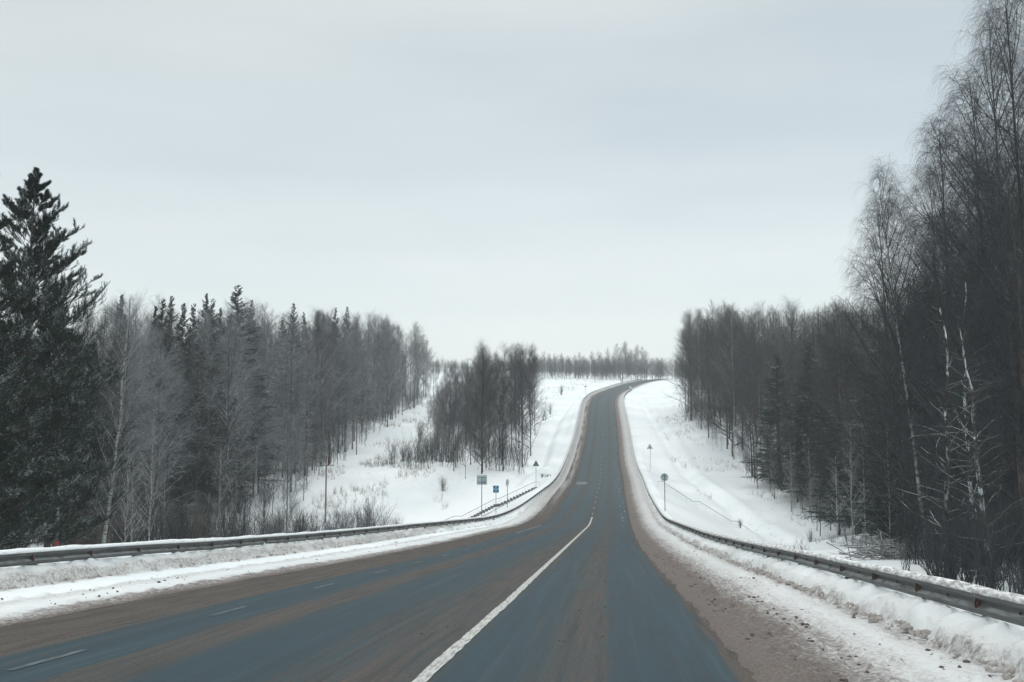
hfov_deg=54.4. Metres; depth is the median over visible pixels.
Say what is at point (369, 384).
bare tree
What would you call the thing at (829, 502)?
spruce tree
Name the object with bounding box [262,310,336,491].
bare tree
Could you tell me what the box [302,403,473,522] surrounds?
dry grass
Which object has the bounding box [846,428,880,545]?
sapling
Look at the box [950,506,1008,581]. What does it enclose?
bush
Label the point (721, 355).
bare tree
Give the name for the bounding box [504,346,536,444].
bare tree
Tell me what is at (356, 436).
utility pole
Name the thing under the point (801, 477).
sapling
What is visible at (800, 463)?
spruce tree
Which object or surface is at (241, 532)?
bush
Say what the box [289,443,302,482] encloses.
sapling
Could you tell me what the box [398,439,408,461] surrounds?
bush
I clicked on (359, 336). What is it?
bare tree
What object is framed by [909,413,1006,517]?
spruce tree
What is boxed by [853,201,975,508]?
weeping tree
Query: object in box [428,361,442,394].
bare tree
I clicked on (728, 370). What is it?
bare tree
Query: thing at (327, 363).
bare tree
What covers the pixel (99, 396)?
bare tree
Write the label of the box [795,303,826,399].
bare tree
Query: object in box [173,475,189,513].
sapling
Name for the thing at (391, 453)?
bush
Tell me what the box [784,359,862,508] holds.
spruce tree
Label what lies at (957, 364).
weeping tree
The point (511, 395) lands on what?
bare tree
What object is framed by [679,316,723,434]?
bare tree
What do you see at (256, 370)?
bare tree
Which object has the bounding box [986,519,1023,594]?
bush
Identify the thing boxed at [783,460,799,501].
sapling
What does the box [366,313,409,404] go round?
bare tree
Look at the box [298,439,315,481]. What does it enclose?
sapling
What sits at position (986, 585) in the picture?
bush
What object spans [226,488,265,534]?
bush
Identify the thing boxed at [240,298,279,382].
bare tree
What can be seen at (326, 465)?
utility pole
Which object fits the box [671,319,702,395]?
bare tree
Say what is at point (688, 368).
bare tree
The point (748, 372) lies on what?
bare tree
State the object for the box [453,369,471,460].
bare tree
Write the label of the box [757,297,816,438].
bare tree
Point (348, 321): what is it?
bare tree
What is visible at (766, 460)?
spruce tree
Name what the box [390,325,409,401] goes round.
bare tree
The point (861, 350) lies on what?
bare tree
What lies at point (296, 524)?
bush
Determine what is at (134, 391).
bare tree
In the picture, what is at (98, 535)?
bush
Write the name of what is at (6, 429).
pine tree
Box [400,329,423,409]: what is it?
bare tree
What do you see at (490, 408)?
bare tree
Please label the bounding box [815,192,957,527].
weeping tree
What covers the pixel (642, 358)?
bare tree
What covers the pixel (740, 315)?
bare tree
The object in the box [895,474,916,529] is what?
sapling
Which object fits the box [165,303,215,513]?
spruce tree
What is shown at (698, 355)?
bare tree
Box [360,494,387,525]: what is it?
bush
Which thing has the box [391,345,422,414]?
bare tree
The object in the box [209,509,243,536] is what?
bush
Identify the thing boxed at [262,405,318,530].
bare tree
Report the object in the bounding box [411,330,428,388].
bare tree
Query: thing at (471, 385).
bare tree
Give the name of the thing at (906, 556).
bush
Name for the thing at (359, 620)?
road
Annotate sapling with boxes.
[114,440,148,516]
[139,455,166,536]
[152,446,181,521]
[153,467,173,537]
[167,447,199,522]
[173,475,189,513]
[206,447,232,536]
[224,470,242,525]
[234,446,254,513]
[241,444,271,533]
[253,462,272,523]
[255,443,275,504]
[258,472,274,514]
[267,452,283,515]
[275,446,293,501]
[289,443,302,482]
[295,418,313,464]
[297,445,311,500]
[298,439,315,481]
[313,429,323,475]
[315,434,325,471]
[323,411,334,454]
[327,426,337,463]
[331,415,343,463]
[361,397,371,438]
[740,414,751,469]
[740,430,755,472]
[746,423,759,472]
[746,437,760,482]
[747,432,765,488]
[760,429,780,495]
[766,439,781,487]
[767,460,778,497]
[778,443,805,511]
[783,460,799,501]
[785,461,800,508]
[789,444,810,512]
[794,467,803,504]
[795,435,812,503]
[796,451,818,522]
[802,434,826,516]
[808,456,830,535]
[808,467,824,530]
[820,453,840,530]
[823,451,848,537]
[824,474,847,525]
[830,442,861,531]
[834,424,878,544]
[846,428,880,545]
[869,425,907,546]
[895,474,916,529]
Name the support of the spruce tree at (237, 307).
on the snow ground at (834, 632)
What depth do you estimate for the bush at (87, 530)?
78.85 m
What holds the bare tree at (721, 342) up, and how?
on the snow ground at (834, 632)
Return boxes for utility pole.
[319,455,333,522]
[356,417,356,454]
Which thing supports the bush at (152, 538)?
on the snow ground at (834, 632)
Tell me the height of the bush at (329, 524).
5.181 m
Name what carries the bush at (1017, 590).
on the snow ground at (834, 632)
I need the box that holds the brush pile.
[826,529,933,560]
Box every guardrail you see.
[0,379,641,566]
[623,389,1023,626]
[658,481,749,529]
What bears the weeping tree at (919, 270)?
on the snow ground at (834, 632)
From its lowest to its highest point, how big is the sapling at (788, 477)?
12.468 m
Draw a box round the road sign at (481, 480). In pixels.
[477,475,486,516]
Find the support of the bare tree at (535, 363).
on the snow ground at (834, 632)
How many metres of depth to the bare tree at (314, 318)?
283.68 m
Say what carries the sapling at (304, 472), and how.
on the snow ground at (834, 632)
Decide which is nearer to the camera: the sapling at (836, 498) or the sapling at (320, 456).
the sapling at (836, 498)
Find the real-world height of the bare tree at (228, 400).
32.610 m
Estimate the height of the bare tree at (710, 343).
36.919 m
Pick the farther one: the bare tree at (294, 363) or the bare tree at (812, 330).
the bare tree at (812, 330)
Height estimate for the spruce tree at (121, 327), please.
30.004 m
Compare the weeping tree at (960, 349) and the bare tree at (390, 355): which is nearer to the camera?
the weeping tree at (960, 349)
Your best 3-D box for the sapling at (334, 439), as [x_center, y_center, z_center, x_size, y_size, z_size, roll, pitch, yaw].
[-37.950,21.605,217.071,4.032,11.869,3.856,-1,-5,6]
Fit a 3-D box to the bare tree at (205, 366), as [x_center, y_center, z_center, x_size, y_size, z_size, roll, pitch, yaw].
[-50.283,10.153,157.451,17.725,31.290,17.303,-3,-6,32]
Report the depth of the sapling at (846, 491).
131.61 m
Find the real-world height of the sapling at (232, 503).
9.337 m
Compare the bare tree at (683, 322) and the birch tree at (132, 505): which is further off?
the bare tree at (683, 322)
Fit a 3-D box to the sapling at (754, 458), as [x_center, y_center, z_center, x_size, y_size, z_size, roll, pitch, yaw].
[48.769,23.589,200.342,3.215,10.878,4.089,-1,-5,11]
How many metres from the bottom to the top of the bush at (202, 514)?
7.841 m
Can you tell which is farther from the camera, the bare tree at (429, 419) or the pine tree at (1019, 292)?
the bare tree at (429, 419)
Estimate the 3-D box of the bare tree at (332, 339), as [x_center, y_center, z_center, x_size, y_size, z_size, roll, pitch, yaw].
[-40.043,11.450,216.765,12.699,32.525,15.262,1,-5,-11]
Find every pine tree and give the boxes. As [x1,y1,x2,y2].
[0,166,127,549]
[0,216,80,546]
[1,301,135,546]
[896,295,953,542]
[925,141,1023,530]
[942,193,1023,555]
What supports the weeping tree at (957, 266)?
on the snow ground at (834, 632)
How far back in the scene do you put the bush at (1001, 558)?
43.30 m
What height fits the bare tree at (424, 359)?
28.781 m
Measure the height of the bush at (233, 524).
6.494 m
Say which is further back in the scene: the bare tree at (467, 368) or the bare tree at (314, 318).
the bare tree at (314, 318)
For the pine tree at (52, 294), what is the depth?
64.09 m
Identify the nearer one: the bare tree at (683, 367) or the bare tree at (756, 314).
the bare tree at (756, 314)
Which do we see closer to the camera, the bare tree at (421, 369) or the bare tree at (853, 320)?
the bare tree at (853, 320)
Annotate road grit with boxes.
[420,552,605,641]
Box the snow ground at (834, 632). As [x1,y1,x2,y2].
[0,366,1023,681]
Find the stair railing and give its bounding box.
[446,482,533,519]
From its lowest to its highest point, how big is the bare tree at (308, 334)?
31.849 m
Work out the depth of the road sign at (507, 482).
136.58 m
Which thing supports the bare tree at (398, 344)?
on the snow ground at (834, 632)
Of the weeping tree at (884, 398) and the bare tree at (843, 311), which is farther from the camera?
the bare tree at (843, 311)
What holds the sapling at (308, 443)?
on the snow ground at (834, 632)
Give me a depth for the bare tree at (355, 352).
245.75 m
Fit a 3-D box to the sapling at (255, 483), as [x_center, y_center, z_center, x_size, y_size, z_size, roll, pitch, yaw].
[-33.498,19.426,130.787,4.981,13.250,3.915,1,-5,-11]
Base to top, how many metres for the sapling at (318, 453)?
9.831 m
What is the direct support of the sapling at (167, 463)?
on the snow ground at (834, 632)
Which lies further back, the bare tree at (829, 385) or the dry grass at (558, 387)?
the dry grass at (558, 387)
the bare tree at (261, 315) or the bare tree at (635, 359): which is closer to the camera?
the bare tree at (261, 315)
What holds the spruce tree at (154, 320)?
on the snow ground at (834, 632)
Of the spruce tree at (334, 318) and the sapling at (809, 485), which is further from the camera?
the spruce tree at (334, 318)
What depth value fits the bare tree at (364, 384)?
306.03 m
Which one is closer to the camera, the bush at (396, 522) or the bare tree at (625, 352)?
the bush at (396, 522)
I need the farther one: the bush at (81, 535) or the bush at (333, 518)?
the bush at (333, 518)
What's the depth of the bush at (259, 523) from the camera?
118.07 m
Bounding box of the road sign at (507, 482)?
[506,479,508,507]
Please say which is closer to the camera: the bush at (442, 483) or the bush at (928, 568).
the bush at (928, 568)
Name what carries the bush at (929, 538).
on the snow ground at (834, 632)
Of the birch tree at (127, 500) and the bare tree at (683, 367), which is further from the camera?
the bare tree at (683, 367)
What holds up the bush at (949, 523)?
on the snow ground at (834, 632)
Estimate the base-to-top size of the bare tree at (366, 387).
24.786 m
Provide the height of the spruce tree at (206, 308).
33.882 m
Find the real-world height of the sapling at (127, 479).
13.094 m
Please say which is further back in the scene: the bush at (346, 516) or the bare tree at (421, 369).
the bare tree at (421, 369)
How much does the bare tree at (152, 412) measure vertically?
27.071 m
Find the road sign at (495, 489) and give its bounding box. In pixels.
[493,486,498,492]
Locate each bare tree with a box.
[1,318,73,497]
[3,299,36,439]
[41,298,102,544]
[60,299,132,501]
[66,302,110,478]
[71,297,149,507]
[84,295,157,523]
[86,309,145,490]
[92,291,175,515]
[102,320,167,473]
[107,304,164,486]
[115,321,205,510]
[115,322,201,540]
[118,354,207,523]
[134,322,190,489]
[138,309,217,474]
[140,292,194,443]
[168,311,238,515]
[177,314,250,480]
[179,299,266,525]
[184,310,232,458]
[199,319,264,506]
[204,353,285,510]
[218,292,281,489]
[229,316,271,462]
[233,350,288,497]
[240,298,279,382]
[240,304,273,435]
[245,324,290,492]
[251,301,289,423]
[256,325,278,415]
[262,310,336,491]
[262,330,312,477]
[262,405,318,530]
[270,348,332,473]
[282,344,343,474]
[295,320,333,429]
[296,310,346,469]
[299,307,348,464]
[299,310,352,428]
[303,309,368,463]
[306,306,328,342]
[306,320,325,390]
[306,320,355,464]
[318,347,364,452]
[320,354,352,435]
[327,311,367,444]
[331,345,368,451]
[334,324,363,437]
[338,328,370,447]
[343,313,375,440]
[347,311,370,370]
[349,318,374,387]
[350,345,380,430]
[356,342,381,426]
[357,328,388,422]
[358,348,383,409]
[360,310,379,396]
[362,319,379,367]
[363,315,392,408]
[364,313,387,400]
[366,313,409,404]
[367,314,399,404]
[367,322,403,421]
[367,326,401,426]
[372,323,397,406]
[372,347,401,414]
[378,321,407,412]
[378,324,414,419]
[380,347,412,419]
[381,319,415,394]
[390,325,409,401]
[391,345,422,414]
[393,324,413,412]
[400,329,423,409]
[405,325,430,406]
[405,341,429,407]
[406,320,433,396]
[407,338,429,398]
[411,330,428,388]
[419,340,434,396]
[419,398,433,433]
[420,332,433,389]
[421,353,437,391]
[426,396,432,429]
[427,383,446,460]
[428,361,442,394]
[428,398,445,449]
[430,388,450,446]
[431,385,438,416]
[434,365,466,470]
[434,376,452,459]
[438,375,456,462]
[441,378,467,466]
[442,366,457,420]
[448,366,469,460]
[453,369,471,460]
[454,338,510,473]
[456,366,478,449]
[457,403,475,478]
[460,376,479,464]
[461,356,490,444]
[462,349,498,470]
[462,364,476,445]
[463,343,497,441]
[467,359,481,444]
[473,357,506,467]
[474,350,496,462]
[476,353,508,427]
[476,365,501,462]
[477,346,503,430]
[481,355,518,470]
[487,363,508,456]
[488,355,528,454]
[489,345,505,418]
[491,356,518,463]
[497,343,509,404]
[498,352,524,447]
[499,345,516,413]
[501,344,553,455]
[502,341,537,435]
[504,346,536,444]
[505,343,537,463]
[512,344,540,423]
[512,352,531,434]
[513,350,536,412]
[513,359,535,442]
[524,343,544,410]
[525,349,546,435]
[526,351,545,424]
[539,352,547,372]
[583,358,590,374]
[588,352,596,377]
[594,350,600,372]
[610,342,621,372]
[620,340,630,367]
[620,342,630,372]
[626,351,634,379]
[631,348,640,375]
[632,345,641,379]
[639,347,646,379]
[643,350,650,379]
[663,312,708,406]
[671,307,700,420]
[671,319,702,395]
[673,310,697,411]
[673,310,715,428]
[673,324,692,409]
[674,317,705,419]
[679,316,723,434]
[686,302,739,420]
[686,309,711,420]
[689,314,709,406]
[691,307,707,397]
[692,303,763,456]
[694,299,731,421]
[697,316,721,412]
[698,310,760,437]
[701,300,740,444]
[702,316,743,448]
[705,305,759,459]
[708,314,741,430]
[712,304,748,401]
[716,313,774,475]
[716,317,769,449]
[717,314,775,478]
[731,302,778,458]
[731,315,791,460]
[732,310,747,394]
[741,308,756,400]
[750,302,775,434]
[752,311,807,460]
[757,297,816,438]
[757,309,820,502]
[759,305,783,394]
[762,310,790,427]
[770,303,814,421]
[784,319,856,472]
[785,305,872,508]
[785,311,828,437]
[789,295,871,515]
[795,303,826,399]
[797,315,867,523]
[803,308,877,534]
[804,300,867,484]
[805,302,836,411]
[805,323,862,535]
[808,295,860,460]
[814,306,858,422]
[817,307,861,390]
[821,318,883,534]
[830,293,902,477]
[830,305,868,372]
[855,291,921,529]
[855,312,878,373]
[857,309,932,500]
[861,302,889,417]
[866,296,1014,520]
[868,301,913,494]
[899,307,981,498]
[939,283,1018,507]
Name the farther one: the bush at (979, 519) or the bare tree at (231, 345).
the bare tree at (231, 345)
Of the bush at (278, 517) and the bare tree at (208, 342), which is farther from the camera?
the bare tree at (208, 342)
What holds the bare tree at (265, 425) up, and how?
on the snow ground at (834, 632)
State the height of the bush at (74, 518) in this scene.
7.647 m
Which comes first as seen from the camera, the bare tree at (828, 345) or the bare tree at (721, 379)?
the bare tree at (828, 345)
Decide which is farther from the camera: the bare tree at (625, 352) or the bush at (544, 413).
the bare tree at (625, 352)
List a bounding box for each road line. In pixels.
[7,649,85,669]
[208,606,247,615]
[412,517,592,681]
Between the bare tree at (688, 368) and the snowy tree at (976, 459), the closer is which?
the snowy tree at (976, 459)
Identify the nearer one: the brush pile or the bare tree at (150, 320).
the brush pile
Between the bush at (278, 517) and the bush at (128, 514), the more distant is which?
the bush at (278, 517)
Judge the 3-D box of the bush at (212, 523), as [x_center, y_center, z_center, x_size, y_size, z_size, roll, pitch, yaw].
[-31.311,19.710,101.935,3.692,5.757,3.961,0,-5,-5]
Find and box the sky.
[0,0,1023,376]
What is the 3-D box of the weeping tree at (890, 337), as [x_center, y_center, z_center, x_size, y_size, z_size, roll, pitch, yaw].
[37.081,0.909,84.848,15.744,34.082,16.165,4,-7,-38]
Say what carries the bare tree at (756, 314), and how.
on the snow ground at (834, 632)
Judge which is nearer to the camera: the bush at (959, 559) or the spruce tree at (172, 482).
the bush at (959, 559)
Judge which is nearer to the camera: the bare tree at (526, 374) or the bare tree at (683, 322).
the bare tree at (526, 374)
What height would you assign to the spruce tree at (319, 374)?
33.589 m
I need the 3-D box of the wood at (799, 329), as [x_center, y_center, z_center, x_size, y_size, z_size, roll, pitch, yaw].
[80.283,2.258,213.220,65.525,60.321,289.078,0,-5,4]
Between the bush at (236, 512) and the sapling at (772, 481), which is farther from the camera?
the sapling at (772, 481)
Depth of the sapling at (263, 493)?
142.85 m
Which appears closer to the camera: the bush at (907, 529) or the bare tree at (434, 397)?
the bush at (907, 529)
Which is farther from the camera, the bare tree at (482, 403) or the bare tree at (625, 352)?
the bare tree at (625, 352)
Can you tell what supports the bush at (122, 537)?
on the snow ground at (834, 632)
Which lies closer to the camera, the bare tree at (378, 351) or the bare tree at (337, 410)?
the bare tree at (337, 410)
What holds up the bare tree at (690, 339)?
on the snow ground at (834, 632)
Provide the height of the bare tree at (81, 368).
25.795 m
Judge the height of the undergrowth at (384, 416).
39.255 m
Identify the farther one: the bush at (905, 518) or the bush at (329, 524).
the bush at (329, 524)
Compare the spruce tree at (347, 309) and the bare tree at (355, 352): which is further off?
the spruce tree at (347, 309)
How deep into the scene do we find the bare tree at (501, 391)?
209.40 m
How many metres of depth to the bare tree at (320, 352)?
197.90 m
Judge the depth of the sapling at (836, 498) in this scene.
133.42 m
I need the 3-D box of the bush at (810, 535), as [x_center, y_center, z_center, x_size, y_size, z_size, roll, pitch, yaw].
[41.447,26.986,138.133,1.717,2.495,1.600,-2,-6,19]
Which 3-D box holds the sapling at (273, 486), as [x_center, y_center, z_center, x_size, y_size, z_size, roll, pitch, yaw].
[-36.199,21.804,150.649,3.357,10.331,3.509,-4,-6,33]
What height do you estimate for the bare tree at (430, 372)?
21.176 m
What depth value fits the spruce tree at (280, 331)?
228.82 m
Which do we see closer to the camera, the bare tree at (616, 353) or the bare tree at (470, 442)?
the bare tree at (470, 442)
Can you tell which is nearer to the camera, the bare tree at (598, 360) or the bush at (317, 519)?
the bush at (317, 519)
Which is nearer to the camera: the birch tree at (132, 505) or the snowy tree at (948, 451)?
the snowy tree at (948, 451)
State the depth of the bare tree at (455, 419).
193.37 m
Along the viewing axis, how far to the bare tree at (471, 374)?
201.39 m
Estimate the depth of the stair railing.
162.46 m
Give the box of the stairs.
[468,487,536,517]
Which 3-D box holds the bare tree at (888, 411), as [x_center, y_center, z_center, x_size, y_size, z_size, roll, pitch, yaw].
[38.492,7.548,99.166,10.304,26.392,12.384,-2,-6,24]
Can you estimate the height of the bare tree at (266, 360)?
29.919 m
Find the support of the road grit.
on the road
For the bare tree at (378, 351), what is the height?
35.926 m
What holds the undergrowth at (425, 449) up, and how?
on the snow ground at (834, 632)
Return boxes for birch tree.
[42,430,80,546]
[71,284,154,543]
[104,435,148,542]
[117,450,154,541]
[120,388,182,540]
[810,149,1009,542]
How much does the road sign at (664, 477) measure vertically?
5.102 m
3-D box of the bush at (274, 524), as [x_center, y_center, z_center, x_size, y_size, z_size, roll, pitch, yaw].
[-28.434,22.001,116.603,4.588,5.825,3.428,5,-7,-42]
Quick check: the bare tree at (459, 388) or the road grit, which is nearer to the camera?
the road grit
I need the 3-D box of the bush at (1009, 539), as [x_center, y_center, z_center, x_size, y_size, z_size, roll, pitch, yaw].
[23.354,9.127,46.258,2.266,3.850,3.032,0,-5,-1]
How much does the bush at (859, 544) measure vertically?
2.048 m
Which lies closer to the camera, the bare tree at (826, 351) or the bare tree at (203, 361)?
the bare tree at (203, 361)
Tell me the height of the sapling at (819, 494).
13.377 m
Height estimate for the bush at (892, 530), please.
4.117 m
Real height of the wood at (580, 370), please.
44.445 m
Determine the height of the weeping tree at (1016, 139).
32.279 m
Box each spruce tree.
[72,294,153,530]
[113,355,198,527]
[118,298,200,506]
[130,306,197,504]
[163,296,206,501]
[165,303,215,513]
[174,333,253,511]
[182,303,221,494]
[193,293,228,496]
[195,285,284,490]
[195,299,237,450]
[214,308,244,462]
[237,300,272,458]
[247,328,324,469]
[267,303,313,446]
[269,317,288,447]
[295,312,318,428]
[307,312,334,437]
[317,308,355,432]
[336,307,367,425]
[738,355,804,485]
[756,433,776,482]
[763,343,845,500]
[768,390,818,494]
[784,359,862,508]
[796,355,879,534]
[814,328,923,537]
[823,317,928,528]
[850,390,934,542]
[885,461,959,520]
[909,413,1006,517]
[957,391,1022,514]
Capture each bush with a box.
[0,469,69,548]
[51,494,95,545]
[51,497,97,545]
[67,510,94,544]
[69,484,125,543]
[76,495,115,544]
[78,507,103,544]
[100,513,136,542]
[102,506,139,542]
[102,510,152,542]
[103,482,153,541]
[103,488,151,542]
[128,486,176,541]
[133,492,185,539]
[137,517,166,540]
[153,499,202,539]
[157,500,194,539]
[169,499,199,537]
[173,491,215,538]
[173,494,224,536]
[174,523,204,538]
[180,501,222,538]
[181,507,228,537]
[190,501,225,537]
[194,509,224,537]
[199,510,226,537]
[199,520,237,537]
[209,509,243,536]
[210,504,250,537]
[214,515,237,536]
[215,497,261,537]
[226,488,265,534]
[237,515,266,535]
[242,506,283,534]
[252,504,275,533]
[259,511,288,532]
[266,493,291,532]
[269,505,292,531]
[271,497,321,532]
[278,500,320,532]
[280,494,322,532]
[300,506,335,531]
[313,513,342,530]
[317,516,338,530]
[318,497,364,529]
[319,505,346,528]
[330,518,353,529]
[333,506,363,527]
[344,503,377,527]
[351,498,382,526]
[353,495,400,526]
[353,503,375,527]
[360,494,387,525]
[385,440,402,463]
[388,513,403,524]
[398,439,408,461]
[414,417,425,440]
[438,474,446,490]
[537,404,547,419]
[807,529,815,541]
[849,535,867,556]
[870,502,906,554]
[884,483,934,564]
[884,496,932,542]
[885,488,960,575]
[891,498,959,576]
[893,528,920,570]
[903,493,939,553]
[908,494,988,579]
[909,510,967,567]
[917,496,963,563]
[922,483,972,562]
[922,519,970,579]
[927,484,1018,585]
[929,497,979,573]
[949,475,1023,590]
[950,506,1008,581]
[952,481,1021,583]
[952,499,998,567]
[959,538,1016,589]
[974,499,1023,592]
[985,550,1010,587]
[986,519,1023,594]
[988,508,1020,573]
[992,547,1023,594]
[994,533,1022,577]
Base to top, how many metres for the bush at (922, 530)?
4.698 m
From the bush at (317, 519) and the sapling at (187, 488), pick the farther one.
the bush at (317, 519)
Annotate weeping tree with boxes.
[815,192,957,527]
[847,163,1004,504]
[851,109,1022,504]
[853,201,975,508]
[854,231,955,491]
[857,57,1023,536]
[871,0,1023,518]
[876,129,1011,491]
[893,161,1023,505]
[893,221,1014,506]
[894,0,1023,508]
[916,126,1023,501]
[923,52,1023,465]
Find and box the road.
[0,379,755,681]
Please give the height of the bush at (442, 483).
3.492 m
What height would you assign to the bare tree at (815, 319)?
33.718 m
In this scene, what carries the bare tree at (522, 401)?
on the snow ground at (834, 632)
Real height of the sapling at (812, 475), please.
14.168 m
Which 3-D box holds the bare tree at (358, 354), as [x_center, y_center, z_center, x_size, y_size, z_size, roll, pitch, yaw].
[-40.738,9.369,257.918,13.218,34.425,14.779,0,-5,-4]
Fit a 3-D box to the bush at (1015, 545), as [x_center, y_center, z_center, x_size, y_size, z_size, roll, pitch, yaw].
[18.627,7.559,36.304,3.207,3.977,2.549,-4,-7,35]
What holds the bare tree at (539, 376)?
on the snow ground at (834, 632)
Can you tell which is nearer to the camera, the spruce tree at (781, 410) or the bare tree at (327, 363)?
the spruce tree at (781, 410)
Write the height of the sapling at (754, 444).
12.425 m
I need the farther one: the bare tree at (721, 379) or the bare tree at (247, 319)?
the bare tree at (721, 379)
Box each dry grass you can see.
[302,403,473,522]
[454,372,618,396]
[650,406,921,550]
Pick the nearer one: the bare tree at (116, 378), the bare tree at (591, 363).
the bare tree at (116, 378)
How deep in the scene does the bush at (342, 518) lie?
122.37 m
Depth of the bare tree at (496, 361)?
281.00 m
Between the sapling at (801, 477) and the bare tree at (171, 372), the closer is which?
the bare tree at (171, 372)
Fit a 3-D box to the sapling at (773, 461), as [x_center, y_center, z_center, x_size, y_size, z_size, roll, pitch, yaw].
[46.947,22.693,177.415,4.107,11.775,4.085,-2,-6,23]
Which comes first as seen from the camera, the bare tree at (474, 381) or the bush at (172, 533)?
the bush at (172, 533)
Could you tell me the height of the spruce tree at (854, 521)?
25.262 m
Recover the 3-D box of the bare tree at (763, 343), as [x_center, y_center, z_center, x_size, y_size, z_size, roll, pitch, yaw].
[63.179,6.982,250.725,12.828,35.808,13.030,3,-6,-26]
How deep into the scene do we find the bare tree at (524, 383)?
296.79 m
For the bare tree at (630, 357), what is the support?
on the snow ground at (834, 632)
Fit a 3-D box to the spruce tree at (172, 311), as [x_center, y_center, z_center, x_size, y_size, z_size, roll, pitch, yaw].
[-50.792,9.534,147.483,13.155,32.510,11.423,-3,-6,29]
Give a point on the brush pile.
(884, 552)
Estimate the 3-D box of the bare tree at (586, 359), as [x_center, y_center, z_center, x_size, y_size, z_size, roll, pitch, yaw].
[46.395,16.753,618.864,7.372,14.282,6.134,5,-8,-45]
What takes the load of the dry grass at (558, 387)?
on the snow ground at (834, 632)
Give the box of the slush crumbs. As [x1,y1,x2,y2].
[1,537,990,681]
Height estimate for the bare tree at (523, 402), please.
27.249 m
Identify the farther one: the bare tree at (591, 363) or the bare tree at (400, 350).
the bare tree at (591, 363)
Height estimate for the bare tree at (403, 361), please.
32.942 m
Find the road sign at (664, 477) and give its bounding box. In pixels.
[661,473,667,499]
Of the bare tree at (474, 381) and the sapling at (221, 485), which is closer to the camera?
the sapling at (221, 485)
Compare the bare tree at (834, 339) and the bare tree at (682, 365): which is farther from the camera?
the bare tree at (682, 365)
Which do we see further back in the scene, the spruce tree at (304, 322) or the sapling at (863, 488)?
the spruce tree at (304, 322)
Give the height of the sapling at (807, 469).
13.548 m
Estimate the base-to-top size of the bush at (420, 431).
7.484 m
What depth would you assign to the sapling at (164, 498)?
109.28 m
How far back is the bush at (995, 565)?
38.56 m
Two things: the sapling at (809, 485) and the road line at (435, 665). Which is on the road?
the road line at (435, 665)
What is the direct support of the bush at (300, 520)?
on the snow ground at (834, 632)
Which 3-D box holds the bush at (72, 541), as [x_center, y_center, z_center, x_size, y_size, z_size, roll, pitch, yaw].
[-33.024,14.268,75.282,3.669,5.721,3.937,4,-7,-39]
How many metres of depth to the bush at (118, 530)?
84.41 m
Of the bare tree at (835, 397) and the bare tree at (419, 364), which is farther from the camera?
the bare tree at (419, 364)
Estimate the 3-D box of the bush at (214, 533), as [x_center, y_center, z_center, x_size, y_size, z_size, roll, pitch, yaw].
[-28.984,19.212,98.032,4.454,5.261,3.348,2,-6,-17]
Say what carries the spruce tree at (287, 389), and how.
on the snow ground at (834, 632)
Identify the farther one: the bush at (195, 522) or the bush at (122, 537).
the bush at (195, 522)
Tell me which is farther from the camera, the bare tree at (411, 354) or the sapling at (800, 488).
the bare tree at (411, 354)
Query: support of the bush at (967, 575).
on the snow ground at (834, 632)
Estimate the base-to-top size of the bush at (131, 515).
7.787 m
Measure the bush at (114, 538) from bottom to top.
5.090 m
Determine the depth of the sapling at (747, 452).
213.06 m
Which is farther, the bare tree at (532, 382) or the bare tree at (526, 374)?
the bare tree at (532, 382)
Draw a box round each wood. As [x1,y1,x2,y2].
[3,295,412,517]
[429,354,686,380]
[696,290,1004,491]
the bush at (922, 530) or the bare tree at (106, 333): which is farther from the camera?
the bare tree at (106, 333)
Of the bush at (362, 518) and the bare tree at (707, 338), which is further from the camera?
the bare tree at (707, 338)
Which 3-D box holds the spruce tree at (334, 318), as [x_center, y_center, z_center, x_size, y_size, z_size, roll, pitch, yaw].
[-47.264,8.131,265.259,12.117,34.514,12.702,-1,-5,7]
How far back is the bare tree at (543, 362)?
611.79 m
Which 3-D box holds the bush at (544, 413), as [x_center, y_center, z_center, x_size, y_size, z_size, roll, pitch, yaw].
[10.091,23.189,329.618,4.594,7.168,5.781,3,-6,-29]
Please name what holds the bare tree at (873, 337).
on the snow ground at (834, 632)
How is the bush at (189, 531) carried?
on the snow ground at (834, 632)
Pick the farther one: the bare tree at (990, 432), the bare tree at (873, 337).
the bare tree at (873, 337)
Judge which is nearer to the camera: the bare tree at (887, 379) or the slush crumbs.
the slush crumbs
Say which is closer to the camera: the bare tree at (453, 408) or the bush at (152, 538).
the bush at (152, 538)
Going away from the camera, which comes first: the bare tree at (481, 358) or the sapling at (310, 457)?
the sapling at (310, 457)
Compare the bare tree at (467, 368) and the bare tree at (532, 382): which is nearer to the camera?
the bare tree at (467, 368)
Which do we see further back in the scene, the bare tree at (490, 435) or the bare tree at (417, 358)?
the bare tree at (417, 358)
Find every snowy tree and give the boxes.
[867,282,1018,580]
[884,236,1021,537]
[917,321,1022,587]
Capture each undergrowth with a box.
[5,379,431,547]
[395,405,532,473]
[679,388,1021,534]
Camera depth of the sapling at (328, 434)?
209.29 m
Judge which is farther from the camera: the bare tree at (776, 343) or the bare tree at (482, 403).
the bare tree at (776, 343)
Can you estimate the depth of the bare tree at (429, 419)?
283.40 m
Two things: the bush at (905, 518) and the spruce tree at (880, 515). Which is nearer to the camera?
the bush at (905, 518)
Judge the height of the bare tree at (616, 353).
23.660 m
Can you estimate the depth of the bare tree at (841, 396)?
128.76 m
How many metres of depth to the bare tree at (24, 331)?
98.85 m

